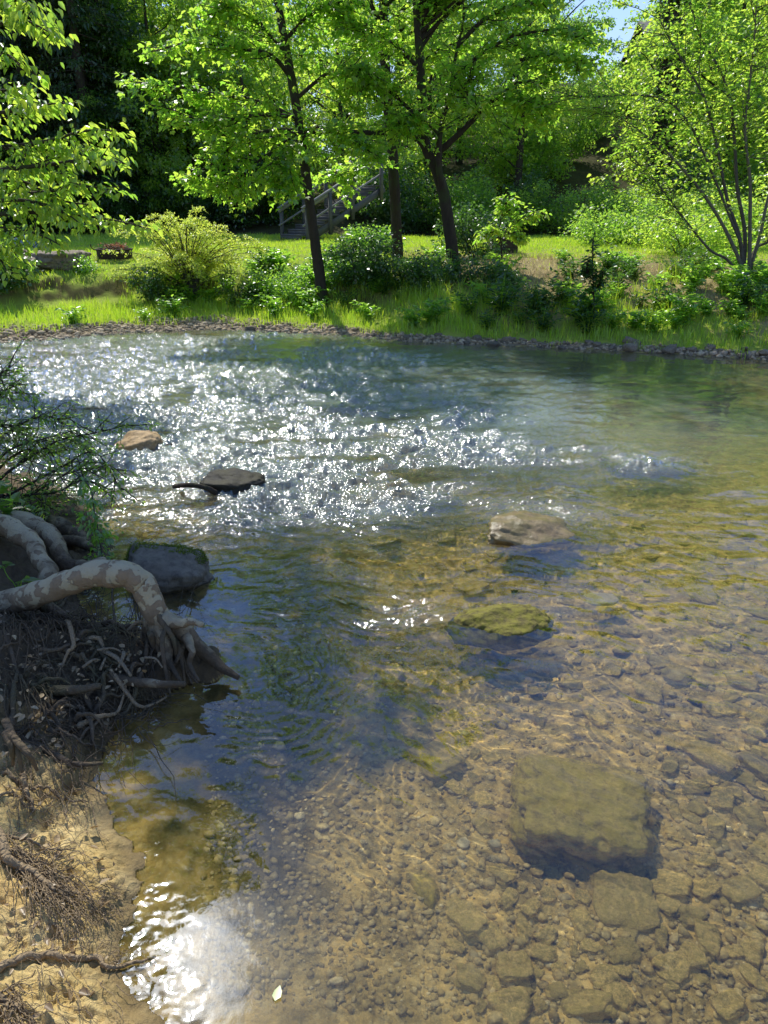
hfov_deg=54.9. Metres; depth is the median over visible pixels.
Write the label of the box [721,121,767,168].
woodland shrub
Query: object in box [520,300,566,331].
bank weed
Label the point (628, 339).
bank stone
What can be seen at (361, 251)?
bank weed
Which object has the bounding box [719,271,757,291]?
bank weed
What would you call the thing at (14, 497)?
seedling
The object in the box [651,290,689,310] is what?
bank weed
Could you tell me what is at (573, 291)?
bank weed
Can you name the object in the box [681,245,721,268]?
bank weed
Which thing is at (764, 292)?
bank weed
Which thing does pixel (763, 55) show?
wood tree
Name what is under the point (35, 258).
ledge rock
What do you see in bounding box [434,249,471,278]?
bank weed
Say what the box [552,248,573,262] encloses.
bank weed
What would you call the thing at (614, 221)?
bright shrub
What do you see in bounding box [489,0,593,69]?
wood tree
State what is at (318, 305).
bank weed
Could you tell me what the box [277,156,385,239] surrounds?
wooden staircase
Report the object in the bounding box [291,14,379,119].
wood tree
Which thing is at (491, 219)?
woodland shrub
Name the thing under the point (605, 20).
wood tree
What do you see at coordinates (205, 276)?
bank weed
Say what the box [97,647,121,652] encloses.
stick
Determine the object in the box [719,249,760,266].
bank weed
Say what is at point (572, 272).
bank weed
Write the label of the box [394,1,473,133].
wood tree
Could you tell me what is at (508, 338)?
bank stone
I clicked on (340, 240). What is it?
bank weed
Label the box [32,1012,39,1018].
fallen leaf
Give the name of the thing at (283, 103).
wood tree
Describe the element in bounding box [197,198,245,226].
woodland shrub
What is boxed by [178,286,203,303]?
bank weed
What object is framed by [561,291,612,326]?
bank weed
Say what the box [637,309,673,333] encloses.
bank weed
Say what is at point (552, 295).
bank weed
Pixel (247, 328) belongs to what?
bank stone
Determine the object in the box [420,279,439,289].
bank weed
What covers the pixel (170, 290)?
bank weed
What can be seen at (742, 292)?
bank weed
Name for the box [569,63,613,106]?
woodland shrub
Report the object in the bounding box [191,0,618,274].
maple tree
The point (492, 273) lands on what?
dark shrub
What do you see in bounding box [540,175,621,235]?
woodland shrub
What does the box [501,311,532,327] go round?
bank weed
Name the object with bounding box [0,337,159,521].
streamside shrub
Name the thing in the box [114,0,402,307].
maple tree
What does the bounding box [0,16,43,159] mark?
conifer
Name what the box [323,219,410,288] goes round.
dark shrub
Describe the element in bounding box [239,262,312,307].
bright shrub
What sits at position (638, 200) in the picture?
woodland shrub
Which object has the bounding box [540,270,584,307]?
bank weed
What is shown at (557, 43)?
wood tree
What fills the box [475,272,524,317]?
bank weed
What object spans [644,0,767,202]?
wood tree
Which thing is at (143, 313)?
bank weed
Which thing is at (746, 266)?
bank weed
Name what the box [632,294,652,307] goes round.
bank weed
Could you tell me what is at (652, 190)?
woodland shrub
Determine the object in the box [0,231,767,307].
grass
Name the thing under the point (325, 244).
bank weed
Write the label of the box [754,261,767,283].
bank weed
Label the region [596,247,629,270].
bank weed
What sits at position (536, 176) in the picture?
woodland shrub
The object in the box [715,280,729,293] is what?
bank weed
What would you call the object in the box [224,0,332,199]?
wood tree
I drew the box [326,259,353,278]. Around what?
bank weed
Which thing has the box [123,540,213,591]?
rock
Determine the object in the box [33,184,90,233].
woodland shrub
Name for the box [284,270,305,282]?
bank weed
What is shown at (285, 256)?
bank weed
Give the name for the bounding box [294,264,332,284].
bank weed
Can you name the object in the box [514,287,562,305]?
bank weed
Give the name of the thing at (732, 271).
bank weed
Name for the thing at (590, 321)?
bank weed
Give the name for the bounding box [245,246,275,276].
bank weed
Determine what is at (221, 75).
wood tree
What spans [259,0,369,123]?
wood tree
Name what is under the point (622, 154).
woodland shrub
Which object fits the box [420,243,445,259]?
bank weed
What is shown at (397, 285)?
bank weed
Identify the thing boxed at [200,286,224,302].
bank weed
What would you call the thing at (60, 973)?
fallen leaf
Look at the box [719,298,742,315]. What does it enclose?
bank weed
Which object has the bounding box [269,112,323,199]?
woodland shrub
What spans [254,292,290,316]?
bank weed
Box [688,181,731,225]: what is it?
woodland shrub
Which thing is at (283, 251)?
bank weed
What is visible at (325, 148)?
woodland shrub
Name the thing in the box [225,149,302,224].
woodland shrub
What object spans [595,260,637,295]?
bank weed
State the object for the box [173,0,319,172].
wood tree
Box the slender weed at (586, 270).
[577,235,610,311]
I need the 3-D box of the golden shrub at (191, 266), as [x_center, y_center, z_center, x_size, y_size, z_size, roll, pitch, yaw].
[-4.193,-5.497,15.699,3.560,1.906,2.297,0,22,0]
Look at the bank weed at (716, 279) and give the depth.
13.45 m
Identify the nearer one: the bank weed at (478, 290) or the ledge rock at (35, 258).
the bank weed at (478, 290)
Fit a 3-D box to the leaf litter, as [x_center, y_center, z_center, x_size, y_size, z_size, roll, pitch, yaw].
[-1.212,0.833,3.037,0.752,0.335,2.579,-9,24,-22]
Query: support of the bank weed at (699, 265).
on the meadow
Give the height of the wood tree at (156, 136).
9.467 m
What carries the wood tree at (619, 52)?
on the hillside
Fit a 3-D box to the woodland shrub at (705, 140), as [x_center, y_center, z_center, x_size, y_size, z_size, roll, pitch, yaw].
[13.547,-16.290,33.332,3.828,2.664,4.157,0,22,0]
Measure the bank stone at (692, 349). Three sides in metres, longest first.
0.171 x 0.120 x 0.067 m
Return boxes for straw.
[400,250,767,308]
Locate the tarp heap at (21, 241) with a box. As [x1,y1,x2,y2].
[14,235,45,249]
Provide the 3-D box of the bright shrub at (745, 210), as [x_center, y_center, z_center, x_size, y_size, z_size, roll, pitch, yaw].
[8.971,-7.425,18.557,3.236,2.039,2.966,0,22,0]
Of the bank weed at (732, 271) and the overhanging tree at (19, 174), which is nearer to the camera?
the overhanging tree at (19, 174)
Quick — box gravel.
[0,314,767,360]
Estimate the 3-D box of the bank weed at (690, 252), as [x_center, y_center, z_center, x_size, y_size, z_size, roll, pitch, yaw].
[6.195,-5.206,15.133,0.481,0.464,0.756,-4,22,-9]
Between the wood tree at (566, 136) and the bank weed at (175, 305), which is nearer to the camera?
the bank weed at (175, 305)
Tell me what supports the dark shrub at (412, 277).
on the meadow
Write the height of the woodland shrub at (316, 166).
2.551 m
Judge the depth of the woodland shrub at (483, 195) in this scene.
26.32 m
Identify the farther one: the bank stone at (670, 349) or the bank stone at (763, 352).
the bank stone at (670, 349)
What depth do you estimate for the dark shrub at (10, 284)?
14.81 m
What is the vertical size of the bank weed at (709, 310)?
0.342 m
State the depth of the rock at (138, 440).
6.99 m
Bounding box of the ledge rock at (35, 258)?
[11,256,41,274]
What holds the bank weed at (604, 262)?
on the meadow
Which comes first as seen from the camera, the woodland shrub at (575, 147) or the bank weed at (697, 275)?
the bank weed at (697, 275)
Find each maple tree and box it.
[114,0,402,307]
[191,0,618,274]
[295,0,485,259]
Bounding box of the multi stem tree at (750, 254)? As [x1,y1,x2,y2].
[527,0,767,269]
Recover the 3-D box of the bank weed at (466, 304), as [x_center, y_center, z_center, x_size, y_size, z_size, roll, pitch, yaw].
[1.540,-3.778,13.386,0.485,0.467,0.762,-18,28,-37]
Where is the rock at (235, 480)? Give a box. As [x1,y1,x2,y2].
[200,468,265,494]
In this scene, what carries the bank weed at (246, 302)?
on the meadow
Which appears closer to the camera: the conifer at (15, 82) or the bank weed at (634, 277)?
the bank weed at (634, 277)
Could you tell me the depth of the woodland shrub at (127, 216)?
27.78 m
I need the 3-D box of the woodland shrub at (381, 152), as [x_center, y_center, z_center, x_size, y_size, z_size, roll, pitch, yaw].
[-0.193,-14.277,30.145,4.855,4.028,4.470,-2,22,-6]
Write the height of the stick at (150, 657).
0.040 m
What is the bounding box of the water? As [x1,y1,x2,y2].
[0,327,767,1023]
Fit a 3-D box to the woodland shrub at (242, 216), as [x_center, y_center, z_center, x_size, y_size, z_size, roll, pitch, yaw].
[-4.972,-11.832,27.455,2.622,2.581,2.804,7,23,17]
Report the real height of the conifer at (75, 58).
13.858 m
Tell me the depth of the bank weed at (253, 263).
16.46 m
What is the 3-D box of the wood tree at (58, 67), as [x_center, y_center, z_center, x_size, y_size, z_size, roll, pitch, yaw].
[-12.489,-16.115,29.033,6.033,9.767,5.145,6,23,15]
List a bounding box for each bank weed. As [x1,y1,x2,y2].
[54,305,86,323]
[132,307,153,319]
[154,293,191,316]
[163,286,188,303]
[164,272,207,288]
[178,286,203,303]
[196,286,214,296]
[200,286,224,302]
[202,270,213,284]
[217,275,236,291]
[237,296,258,311]
[242,256,265,275]
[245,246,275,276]
[247,278,277,299]
[253,246,295,270]
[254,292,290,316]
[269,246,287,259]
[270,254,289,268]
[279,278,304,299]
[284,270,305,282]
[288,264,302,272]
[289,286,325,310]
[294,261,312,275]
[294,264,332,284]
[298,298,332,318]
[308,294,327,305]
[320,241,355,260]
[322,233,359,255]
[323,256,337,271]
[325,271,336,288]
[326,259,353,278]
[328,289,360,308]
[339,274,352,286]
[348,241,372,261]
[350,300,380,319]
[365,275,384,295]
[372,274,395,294]
[387,287,408,299]
[390,278,404,289]
[394,307,424,326]
[413,295,459,325]
[415,250,458,265]
[418,283,443,297]
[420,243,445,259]
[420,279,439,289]
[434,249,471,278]
[451,289,479,316]
[465,281,495,302]
[474,308,498,329]
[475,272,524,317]
[486,252,527,272]
[494,300,514,312]
[495,275,528,302]
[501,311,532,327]
[513,290,556,319]
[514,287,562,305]
[517,284,560,314]
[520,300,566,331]
[523,285,544,300]
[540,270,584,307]
[549,278,582,297]
[550,252,584,280]
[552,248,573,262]
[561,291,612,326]
[566,285,613,311]
[571,305,614,335]
[587,288,619,311]
[593,245,624,273]
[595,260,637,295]
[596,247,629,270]
[601,309,630,331]
[605,282,634,298]
[610,257,655,280]
[616,253,645,273]
[617,250,649,267]
[622,308,657,329]
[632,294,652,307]
[633,277,693,311]
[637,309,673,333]
[644,271,671,291]
[648,256,694,277]
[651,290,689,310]
[661,310,695,328]
[663,291,707,323]
[666,256,722,289]
[668,257,690,278]
[678,246,703,265]
[680,280,701,294]
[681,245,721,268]
[696,256,720,274]
[696,297,722,315]
[708,270,734,288]
[710,260,757,282]
[711,250,733,269]
[715,260,767,294]
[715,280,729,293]
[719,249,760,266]
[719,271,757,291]
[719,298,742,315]
[720,282,749,299]
[723,270,767,306]
[723,320,752,338]
[727,302,752,320]
[739,272,767,285]
[747,287,767,304]
[748,289,767,316]
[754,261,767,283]
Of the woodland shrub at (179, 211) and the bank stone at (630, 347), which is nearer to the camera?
the bank stone at (630, 347)
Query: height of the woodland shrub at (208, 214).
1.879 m
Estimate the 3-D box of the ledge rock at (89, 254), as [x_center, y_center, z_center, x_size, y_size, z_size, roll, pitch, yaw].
[-7.044,-5.661,16.601,0.874,0.412,0.920,-4,23,-10]
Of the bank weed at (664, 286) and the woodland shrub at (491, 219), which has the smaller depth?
the bank weed at (664, 286)
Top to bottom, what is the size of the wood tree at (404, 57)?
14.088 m
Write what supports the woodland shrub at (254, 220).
on the hillside
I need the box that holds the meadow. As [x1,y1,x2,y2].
[0,234,767,359]
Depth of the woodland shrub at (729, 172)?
27.34 m
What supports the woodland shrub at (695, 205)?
on the meadow
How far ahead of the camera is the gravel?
13.43 m
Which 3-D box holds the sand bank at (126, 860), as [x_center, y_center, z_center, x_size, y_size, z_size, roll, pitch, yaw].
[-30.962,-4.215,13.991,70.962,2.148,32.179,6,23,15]
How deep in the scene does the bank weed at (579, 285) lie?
13.50 m
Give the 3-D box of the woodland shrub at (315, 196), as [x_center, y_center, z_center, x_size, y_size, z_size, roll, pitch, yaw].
[-6.116,-15.428,33.001,6.009,4.297,5.619,-14,26,-30]
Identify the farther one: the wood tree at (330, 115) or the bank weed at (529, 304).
the wood tree at (330, 115)
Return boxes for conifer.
[0,0,100,231]
[0,0,146,197]
[0,6,88,160]
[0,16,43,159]
[3,0,181,232]
[24,0,191,189]
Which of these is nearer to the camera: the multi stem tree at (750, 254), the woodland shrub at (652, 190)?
the multi stem tree at (750, 254)
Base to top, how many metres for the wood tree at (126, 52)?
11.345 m
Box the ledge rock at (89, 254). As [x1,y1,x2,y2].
[62,250,91,261]
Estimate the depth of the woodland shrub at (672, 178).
26.23 m
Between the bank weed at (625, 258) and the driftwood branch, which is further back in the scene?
the bank weed at (625, 258)
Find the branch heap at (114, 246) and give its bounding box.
[95,241,128,255]
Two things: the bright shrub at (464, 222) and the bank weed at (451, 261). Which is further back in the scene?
the bright shrub at (464, 222)
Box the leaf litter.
[0,600,160,1023]
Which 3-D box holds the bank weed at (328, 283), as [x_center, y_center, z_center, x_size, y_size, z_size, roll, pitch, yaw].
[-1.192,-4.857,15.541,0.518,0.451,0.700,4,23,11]
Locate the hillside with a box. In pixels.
[5,83,767,236]
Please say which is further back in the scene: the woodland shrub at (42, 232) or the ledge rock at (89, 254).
the woodland shrub at (42, 232)
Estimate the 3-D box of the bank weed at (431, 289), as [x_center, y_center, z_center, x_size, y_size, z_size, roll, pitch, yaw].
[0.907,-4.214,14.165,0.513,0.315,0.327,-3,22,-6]
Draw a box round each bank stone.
[244,326,256,330]
[403,334,410,339]
[473,335,481,341]
[486,340,498,346]
[502,336,512,341]
[592,341,600,346]
[622,336,635,343]
[622,343,637,351]
[661,344,676,353]
[686,347,696,351]
[705,343,715,349]
[737,353,747,357]
[758,349,767,354]
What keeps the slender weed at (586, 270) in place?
on the meadow
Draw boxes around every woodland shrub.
[0,203,37,233]
[2,185,63,234]
[21,166,89,232]
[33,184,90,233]
[84,168,155,232]
[102,173,151,224]
[119,173,194,230]
[172,161,240,230]
[180,124,320,199]
[184,189,239,230]
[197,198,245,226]
[205,158,293,227]
[212,155,277,229]
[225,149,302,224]
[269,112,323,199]
[292,123,339,173]
[297,144,325,175]
[328,109,434,201]
[335,167,390,221]
[356,155,440,233]
[373,181,426,234]
[415,165,504,226]
[429,181,497,228]
[436,175,503,227]
[438,111,465,148]
[464,88,493,125]
[467,86,545,144]
[468,206,511,231]
[479,118,575,188]
[506,177,564,233]
[507,166,562,220]
[528,93,598,162]
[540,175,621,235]
[557,95,610,142]
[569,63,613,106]
[579,107,619,139]
[580,187,648,235]
[582,55,637,118]
[588,184,661,215]
[604,186,663,236]
[608,105,711,167]
[614,183,682,232]
[624,181,660,196]
[630,179,681,210]
[640,139,736,208]
[644,120,732,174]
[649,179,711,226]
[656,179,715,232]
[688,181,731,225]
[697,136,767,210]
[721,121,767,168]
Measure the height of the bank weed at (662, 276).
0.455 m
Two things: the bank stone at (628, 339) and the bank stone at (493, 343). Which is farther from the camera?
the bank stone at (493, 343)
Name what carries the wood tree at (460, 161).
on the hillside
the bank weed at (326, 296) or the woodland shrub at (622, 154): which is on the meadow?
the bank weed at (326, 296)
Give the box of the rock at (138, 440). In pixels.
[114,430,162,450]
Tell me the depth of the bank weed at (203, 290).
16.03 m
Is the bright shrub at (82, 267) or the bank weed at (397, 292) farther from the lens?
the bright shrub at (82, 267)
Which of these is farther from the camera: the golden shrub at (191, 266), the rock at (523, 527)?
the golden shrub at (191, 266)
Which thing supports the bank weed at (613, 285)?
on the meadow
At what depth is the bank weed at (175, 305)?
14.70 m
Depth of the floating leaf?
2.13 m
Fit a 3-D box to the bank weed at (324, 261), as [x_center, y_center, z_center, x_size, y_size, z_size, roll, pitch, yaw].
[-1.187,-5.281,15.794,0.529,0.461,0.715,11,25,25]
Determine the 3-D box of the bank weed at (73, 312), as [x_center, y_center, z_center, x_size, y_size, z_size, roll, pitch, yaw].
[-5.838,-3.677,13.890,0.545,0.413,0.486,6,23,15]
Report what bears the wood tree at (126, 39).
on the hillside
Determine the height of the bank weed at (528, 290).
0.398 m
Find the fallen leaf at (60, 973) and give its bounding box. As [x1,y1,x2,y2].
[58,969,64,977]
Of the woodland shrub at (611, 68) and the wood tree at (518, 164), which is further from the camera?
the woodland shrub at (611, 68)
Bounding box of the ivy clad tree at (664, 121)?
[630,0,744,183]
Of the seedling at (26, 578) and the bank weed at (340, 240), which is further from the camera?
the bank weed at (340, 240)
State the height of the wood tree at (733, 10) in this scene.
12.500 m
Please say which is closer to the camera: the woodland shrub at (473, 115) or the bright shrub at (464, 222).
the bright shrub at (464, 222)
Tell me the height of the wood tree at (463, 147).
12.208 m
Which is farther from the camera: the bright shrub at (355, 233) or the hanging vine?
the bright shrub at (355, 233)
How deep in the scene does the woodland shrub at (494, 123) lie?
40.01 m
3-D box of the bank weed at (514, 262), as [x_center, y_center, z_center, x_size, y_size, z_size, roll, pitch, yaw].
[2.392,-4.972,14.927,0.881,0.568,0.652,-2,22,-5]
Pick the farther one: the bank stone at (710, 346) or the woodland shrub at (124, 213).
the woodland shrub at (124, 213)
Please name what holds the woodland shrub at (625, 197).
on the meadow
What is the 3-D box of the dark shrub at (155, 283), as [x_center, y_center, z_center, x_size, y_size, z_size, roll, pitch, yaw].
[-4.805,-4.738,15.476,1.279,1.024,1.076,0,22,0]
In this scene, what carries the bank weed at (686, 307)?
on the meadow
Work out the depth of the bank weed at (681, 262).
14.37 m
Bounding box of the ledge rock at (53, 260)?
[31,250,85,270]
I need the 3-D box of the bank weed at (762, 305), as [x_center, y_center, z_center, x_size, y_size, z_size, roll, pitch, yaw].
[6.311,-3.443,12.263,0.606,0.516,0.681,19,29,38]
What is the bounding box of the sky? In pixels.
[46,0,658,152]
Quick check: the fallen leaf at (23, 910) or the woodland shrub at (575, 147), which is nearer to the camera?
the fallen leaf at (23, 910)
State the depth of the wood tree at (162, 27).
33.24 m
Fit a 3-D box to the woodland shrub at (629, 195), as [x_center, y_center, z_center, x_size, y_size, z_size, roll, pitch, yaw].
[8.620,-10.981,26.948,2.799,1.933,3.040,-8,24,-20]
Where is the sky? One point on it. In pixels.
(621, 14)
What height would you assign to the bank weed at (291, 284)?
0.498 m
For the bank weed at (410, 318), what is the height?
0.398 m
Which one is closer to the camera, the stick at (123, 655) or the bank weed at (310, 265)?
the stick at (123, 655)
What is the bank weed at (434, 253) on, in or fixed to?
on the meadow
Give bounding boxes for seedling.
[0,481,24,515]
[0,561,39,586]
[13,504,44,515]
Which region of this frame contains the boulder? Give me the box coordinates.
[454,603,550,635]
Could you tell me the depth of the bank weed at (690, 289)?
13.32 m
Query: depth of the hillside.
32.62 m
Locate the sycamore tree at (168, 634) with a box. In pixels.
[0,502,239,1023]
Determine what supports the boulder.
on the stream bed
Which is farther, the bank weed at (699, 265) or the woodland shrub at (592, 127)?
the woodland shrub at (592, 127)
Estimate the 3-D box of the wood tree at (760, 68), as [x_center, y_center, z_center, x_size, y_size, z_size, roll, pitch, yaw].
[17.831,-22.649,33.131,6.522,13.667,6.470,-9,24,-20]
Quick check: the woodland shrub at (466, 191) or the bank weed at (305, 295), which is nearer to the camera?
the bank weed at (305, 295)
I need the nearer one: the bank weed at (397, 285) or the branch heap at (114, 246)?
the bank weed at (397, 285)
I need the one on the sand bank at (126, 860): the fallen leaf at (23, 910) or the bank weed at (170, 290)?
the fallen leaf at (23, 910)
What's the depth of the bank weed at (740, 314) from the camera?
12.24 m
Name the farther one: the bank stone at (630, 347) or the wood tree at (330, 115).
the wood tree at (330, 115)
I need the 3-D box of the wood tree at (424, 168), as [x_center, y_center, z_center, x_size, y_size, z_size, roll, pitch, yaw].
[1.660,-14.904,27.855,6.477,7.556,5.190,6,23,14]
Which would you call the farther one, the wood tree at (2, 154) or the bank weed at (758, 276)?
the wood tree at (2, 154)
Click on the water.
(396, 795)
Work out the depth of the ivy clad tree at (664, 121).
26.87 m
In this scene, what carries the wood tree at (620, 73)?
on the hillside
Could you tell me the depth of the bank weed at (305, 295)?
14.91 m
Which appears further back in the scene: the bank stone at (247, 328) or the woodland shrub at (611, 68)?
the woodland shrub at (611, 68)
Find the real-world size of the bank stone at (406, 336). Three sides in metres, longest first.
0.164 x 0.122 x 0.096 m
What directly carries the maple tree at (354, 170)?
on the meadow
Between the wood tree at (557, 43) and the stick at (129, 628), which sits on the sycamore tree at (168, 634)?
the stick at (129, 628)
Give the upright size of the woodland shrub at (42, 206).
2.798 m
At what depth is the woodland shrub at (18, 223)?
26.31 m
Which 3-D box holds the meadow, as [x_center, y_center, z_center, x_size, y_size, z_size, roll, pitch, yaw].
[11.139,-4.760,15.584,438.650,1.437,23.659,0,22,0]
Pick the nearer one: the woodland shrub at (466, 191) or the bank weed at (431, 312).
the bank weed at (431, 312)
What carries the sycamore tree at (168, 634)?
on the sand bank at (126, 860)
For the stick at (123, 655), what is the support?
on the sycamore tree at (168, 634)
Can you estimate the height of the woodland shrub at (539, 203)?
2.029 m
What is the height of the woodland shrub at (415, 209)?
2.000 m
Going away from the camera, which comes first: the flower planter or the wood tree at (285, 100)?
the flower planter
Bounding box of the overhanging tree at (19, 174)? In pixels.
[0,0,162,286]
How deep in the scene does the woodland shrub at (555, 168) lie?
31.27 m
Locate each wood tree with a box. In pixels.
[0,0,139,135]
[0,4,50,188]
[23,0,183,139]
[52,0,215,220]
[53,0,183,214]
[68,0,225,225]
[88,0,287,215]
[101,0,231,213]
[124,0,209,172]
[148,0,298,175]
[162,21,227,203]
[163,4,321,225]
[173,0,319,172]
[208,0,313,123]
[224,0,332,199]
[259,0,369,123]
[269,0,334,123]
[270,1,393,190]
[286,0,407,160]
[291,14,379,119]
[321,0,403,122]
[345,5,507,209]
[367,0,475,147]
[375,0,502,188]
[391,0,522,164]
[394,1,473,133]
[457,0,585,197]
[469,6,604,135]
[476,6,592,176]
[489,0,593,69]
[535,0,620,93]
[592,4,731,121]
[594,0,766,184]
[624,0,666,26]
[626,2,760,179]
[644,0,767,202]
[689,0,767,179]
[709,52,767,183]
[723,12,767,139]
[726,3,767,149]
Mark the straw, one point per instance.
(550, 258)
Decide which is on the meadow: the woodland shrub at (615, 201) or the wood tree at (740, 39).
the woodland shrub at (615, 201)
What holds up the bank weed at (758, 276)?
on the meadow
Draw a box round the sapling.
[472,188,551,259]
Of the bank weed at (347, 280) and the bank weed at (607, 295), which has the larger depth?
the bank weed at (347, 280)
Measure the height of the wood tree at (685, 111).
8.486 m
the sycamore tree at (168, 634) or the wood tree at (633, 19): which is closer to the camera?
the sycamore tree at (168, 634)
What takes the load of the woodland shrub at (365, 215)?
on the hillside
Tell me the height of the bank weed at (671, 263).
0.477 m
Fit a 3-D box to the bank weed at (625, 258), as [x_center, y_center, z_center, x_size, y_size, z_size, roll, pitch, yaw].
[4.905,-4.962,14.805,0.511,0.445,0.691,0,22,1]
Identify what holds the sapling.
on the meadow
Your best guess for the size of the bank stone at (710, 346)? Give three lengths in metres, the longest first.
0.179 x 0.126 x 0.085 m
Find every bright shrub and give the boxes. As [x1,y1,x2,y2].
[57,252,106,273]
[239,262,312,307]
[341,223,409,249]
[430,194,521,259]
[556,195,677,247]
[621,206,754,255]
[671,173,767,249]
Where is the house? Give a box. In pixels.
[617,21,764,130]
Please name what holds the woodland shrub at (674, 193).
on the hillside
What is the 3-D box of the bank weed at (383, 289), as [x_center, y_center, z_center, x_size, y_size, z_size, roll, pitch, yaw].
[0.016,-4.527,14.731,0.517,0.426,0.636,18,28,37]
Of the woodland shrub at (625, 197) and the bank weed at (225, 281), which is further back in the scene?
the woodland shrub at (625, 197)
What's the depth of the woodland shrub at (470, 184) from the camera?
26.98 m
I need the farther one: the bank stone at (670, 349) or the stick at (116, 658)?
the bank stone at (670, 349)
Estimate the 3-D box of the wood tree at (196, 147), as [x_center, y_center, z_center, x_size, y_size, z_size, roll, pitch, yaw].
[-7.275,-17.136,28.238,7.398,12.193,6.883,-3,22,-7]
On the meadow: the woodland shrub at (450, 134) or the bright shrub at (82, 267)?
the bright shrub at (82, 267)
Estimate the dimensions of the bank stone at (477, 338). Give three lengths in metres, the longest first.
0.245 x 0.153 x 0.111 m
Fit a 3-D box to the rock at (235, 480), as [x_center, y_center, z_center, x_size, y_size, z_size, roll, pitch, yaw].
[-1.230,-0.221,6.023,0.532,0.207,0.356,0,22,0]
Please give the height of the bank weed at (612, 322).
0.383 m
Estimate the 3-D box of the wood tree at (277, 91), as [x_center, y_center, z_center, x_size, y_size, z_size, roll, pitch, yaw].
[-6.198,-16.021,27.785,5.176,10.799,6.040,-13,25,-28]
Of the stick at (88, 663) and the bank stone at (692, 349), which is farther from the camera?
the bank stone at (692, 349)
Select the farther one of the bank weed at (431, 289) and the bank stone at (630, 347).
the bank weed at (431, 289)
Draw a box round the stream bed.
[63,328,759,1006]
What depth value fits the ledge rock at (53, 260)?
15.80 m
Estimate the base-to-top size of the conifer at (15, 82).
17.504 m
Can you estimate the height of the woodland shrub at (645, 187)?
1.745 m
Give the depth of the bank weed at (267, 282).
15.43 m
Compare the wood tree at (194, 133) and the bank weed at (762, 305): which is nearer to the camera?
the bank weed at (762, 305)
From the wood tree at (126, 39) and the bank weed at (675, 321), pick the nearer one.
the bank weed at (675, 321)
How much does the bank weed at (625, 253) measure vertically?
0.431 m
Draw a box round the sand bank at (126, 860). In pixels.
[0,460,221,1023]
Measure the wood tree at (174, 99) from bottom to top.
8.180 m
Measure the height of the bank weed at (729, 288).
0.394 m
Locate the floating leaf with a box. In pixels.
[272,986,281,1000]
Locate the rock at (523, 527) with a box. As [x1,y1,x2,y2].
[487,510,574,544]
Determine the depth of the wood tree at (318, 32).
35.70 m
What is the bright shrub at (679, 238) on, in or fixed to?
on the meadow
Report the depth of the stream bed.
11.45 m
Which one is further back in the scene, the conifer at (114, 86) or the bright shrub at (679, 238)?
the conifer at (114, 86)
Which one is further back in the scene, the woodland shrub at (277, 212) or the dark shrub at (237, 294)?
the woodland shrub at (277, 212)
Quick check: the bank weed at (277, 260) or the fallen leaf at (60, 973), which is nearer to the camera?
the fallen leaf at (60, 973)
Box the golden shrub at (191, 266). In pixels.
[103,205,269,299]
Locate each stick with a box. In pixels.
[82,658,100,668]
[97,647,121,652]
[99,657,106,670]
[101,650,131,676]
[118,650,125,667]
[126,620,142,631]
[144,656,162,667]
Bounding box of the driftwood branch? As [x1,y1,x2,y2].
[172,483,218,494]
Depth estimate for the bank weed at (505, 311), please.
13.19 m
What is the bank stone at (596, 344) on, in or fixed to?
on the meadow
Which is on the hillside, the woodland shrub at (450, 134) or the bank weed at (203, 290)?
the woodland shrub at (450, 134)
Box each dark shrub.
[0,252,47,294]
[119,261,185,304]
[214,266,266,306]
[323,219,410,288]
[374,250,477,290]
[450,244,531,291]
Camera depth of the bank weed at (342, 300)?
14.77 m
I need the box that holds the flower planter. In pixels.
[90,244,132,259]
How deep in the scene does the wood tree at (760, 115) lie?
26.68 m
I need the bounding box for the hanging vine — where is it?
[69,469,123,560]
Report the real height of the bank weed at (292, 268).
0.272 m
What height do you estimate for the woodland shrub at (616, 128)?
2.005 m
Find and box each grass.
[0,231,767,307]
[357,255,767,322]
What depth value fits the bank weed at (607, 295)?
13.02 m
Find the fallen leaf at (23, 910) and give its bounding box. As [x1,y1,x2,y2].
[19,907,25,915]
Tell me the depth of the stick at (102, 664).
3.36 m
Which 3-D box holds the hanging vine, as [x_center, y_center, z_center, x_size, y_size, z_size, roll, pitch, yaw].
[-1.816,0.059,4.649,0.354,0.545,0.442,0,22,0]
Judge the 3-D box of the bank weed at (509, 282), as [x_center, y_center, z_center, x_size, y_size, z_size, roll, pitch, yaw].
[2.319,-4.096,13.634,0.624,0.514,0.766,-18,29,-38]
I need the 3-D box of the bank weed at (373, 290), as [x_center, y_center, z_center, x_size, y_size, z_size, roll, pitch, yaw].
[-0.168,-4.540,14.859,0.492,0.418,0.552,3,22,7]
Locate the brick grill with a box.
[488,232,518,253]
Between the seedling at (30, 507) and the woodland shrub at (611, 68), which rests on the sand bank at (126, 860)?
the seedling at (30, 507)
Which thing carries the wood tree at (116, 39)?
on the hillside
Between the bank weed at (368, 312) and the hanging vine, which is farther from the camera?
the bank weed at (368, 312)
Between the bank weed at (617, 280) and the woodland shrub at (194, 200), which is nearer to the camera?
the bank weed at (617, 280)
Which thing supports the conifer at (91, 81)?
on the hillside
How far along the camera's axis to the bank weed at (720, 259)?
14.65 m
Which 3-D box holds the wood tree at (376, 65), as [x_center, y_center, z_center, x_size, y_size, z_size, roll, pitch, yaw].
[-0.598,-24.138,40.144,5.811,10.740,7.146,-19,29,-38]
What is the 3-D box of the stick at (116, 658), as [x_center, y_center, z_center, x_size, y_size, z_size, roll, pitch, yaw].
[-1.228,0.690,3.403,0.219,0.071,0.026,16,27,33]

